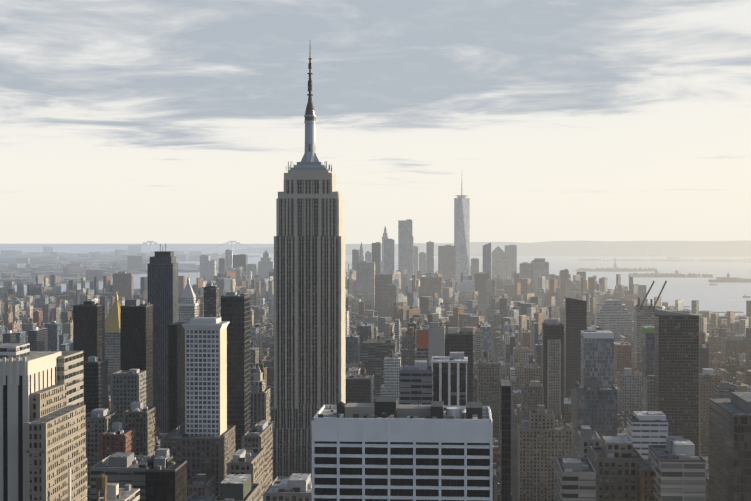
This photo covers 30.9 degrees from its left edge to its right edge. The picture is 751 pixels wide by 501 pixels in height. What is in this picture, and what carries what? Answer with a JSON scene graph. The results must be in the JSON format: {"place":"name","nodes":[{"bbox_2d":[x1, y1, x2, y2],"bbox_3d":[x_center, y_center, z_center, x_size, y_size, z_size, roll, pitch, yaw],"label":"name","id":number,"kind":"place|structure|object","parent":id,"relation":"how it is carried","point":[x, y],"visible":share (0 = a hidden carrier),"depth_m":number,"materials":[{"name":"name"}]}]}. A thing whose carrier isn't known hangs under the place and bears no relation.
{"place":"outdoors","nodes":[
{"label":"outdoors","id":0,"kind":"place"},
{"bbox_2d":[0,253,251,285],"bbox_3d":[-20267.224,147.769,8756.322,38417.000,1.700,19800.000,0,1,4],"label":"brooklyn ground","id":1,"kind":"structure","parent":0,"point":[96,267],"depth_m":9653.19,"materials":[{"name":"grey"}]},
{"bbox_2d":[0,246,259,283],"bbox_3d":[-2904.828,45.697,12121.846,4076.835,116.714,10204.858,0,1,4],"label":"brooklyn blocks","id":2,"kind":"structure","parent":1,"relation":"on","point":[133,259],"depth_m":10656.15,"materials":[{"name":"stone"}]},
{"bbox_2d":[0,244,750,315],"bbox_3d":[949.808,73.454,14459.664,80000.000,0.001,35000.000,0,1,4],"label":"water","id":3,"kind":"structure","parent":0,"point":[723,296],"depth_m":9697.48,"materials":[{"name":"grey liquid"}]},
{"bbox_2d":[83,241,263,252],"bbox_3d":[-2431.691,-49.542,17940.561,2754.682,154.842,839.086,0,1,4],"label":"bridge","id":4,"kind":"structure","parent":3,"relation":"on","point":[232,242],"depth_m":17970.36,"materials":[{"name":"metal"}]},
{"bbox_2d":[517,266,750,315],"bbox_3d":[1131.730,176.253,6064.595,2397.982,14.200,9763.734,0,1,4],"label":"hudson piers and boats","id":5,"kind":"object","parent":3,"relation":"on","point":[744,296],"visible":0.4,"depth_m":4788.35,"materials":[{"name":"stone"}]},
{"bbox_2d":[0,0,750,243],"label":"sky","id":6,"kind":"structure","parent":0,"point":[122,121],"materials":[{"name":"white"}]},
{"bbox_2d":[224,240,750,256],"bbox_3d":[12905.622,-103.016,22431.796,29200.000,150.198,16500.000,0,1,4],"label":"distant hills","id":7,"kind":"structure","parent":0,"point":[741,248],"depth_m":17345.09,"materials":[{"name":"grey"}]},
{"bbox_2d":[260,250,750,256],"bbox_3d":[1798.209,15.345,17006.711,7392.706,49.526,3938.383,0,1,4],"label":"staten island blocks","id":8,"kind":"structure","parent":7,"relation":"on","point":[478,254],"depth_m":15238.88,"materials":[{"name":"stone"}]},
{"bbox_2d":[479,304,517,500],"bbox_3d":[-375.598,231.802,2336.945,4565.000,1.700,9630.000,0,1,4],"label":"street","id":9,"kind":"structure","parent":0,"point":[514,464],"depth_m":1637.11,"materials":[{"name":"grey asphalt"}]},
{"bbox_2d":[0,243,311,500],"bbox_3d":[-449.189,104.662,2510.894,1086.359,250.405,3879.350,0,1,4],"label":"skyscrapers","id":10,"kind":"structure","parent":9,"relation":"on","point":[185,385],"depth_m":949.84,"materials":[{"name":"stone"}]},
{"bbox_2d":[271,47,345,480],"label":"skyscraper","id":11,"kind":"structure","parent":9,"relation":"on","point":[309,322],"depth_m":1260.19,"materials":[{"name":"stone"}]},
{"bbox_2d":[0,261,750,500],"bbox_3d":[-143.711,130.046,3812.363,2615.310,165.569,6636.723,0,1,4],"label":"city buildings","id":12,"kind":"structure","parent":9,"relation":"on","point":[38,316],"depth_m":2970.21,"materials":[{"name":"stone"}]},
{"bbox_2d":[200,184,573,320],"bbox_3d":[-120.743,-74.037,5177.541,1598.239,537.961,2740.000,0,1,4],"label":"downtown skyscrapers","id":13,"kind":"structure","parent":9,"relation":"on","point":[376,287],"depth_m":5686.01,"materials":[{"name":"glass"}]},
{"bbox_2d":[311,397,492,500],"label":"office building","id":14,"kind":"structure","parent":9,"relation":"on","point":[385,449],"depth_m":495.79,"materials":[{"name":"concrete"}]},
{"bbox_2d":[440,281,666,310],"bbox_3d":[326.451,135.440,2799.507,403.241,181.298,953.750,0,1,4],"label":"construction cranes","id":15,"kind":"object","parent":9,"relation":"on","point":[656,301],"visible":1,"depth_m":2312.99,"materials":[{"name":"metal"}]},
{"bbox_2d":[400,297,750,500],"bbox_3d":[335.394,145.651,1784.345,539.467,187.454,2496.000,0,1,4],"label":"office buildings","id":16,"kind":"structure","parent":9,"relation":"on","point":[684,416],"depth_m":1075.69,"materials":[{"name":"concrete"}]},
{"bbox_2d":[574,270,646,271],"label":"island","id":17,"kind":"structure","parent":0,"point":[614,271],"depth_m":9173.94,"materials":[{"name":"grey"}]},
{"bbox_2d":[572,260,750,262],"bbox_3d":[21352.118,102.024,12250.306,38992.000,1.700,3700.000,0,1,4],"label":"bayonne ground","id":18,"kind":"structure","parent":0,"point":[661,261],"depth_m":12782.72,"materials":[{"name":"grey"}]},
{"bbox_2d":[191,255,740,281],"bbox_3d":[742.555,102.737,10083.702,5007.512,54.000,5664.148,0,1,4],"label":"harbour island buildings","id":19,"kind":"structure","parent":18,"relation":"on","point":[677,274],"depth_m":8154.12,"materials":[{"name":"stone"}]},
{"bbox_2d":[578,257,750,261],"bbox_3d":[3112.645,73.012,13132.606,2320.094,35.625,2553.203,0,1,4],"label":"bayonne blocks","id":20,"kind":"structure","parent":18,"relation":"on","point":[673,259],"depth_m":12632.06,"materials":[{"name":"stone"}]},
{"bbox_2d":[632,276,713,277],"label":"island","id":21,"kind":"structure","parent":0,"point":[690,277],"depth_m":7951.26,"materials":[{"name":"grey"}]},
{"bbox_3d":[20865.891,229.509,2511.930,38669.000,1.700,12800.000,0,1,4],"label":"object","id":22,"kind":"structure","parent":0,"visible":0},
{"bbox_2d":[708,277,750,281],"bbox_3d":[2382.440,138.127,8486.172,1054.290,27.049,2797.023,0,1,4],"label":"new jersey blocks","id":23,"kind":"structure","parent":22,"relation":"on","point":[720,279],"depth_m":7199.07,"materials":[{"name":"stone"}]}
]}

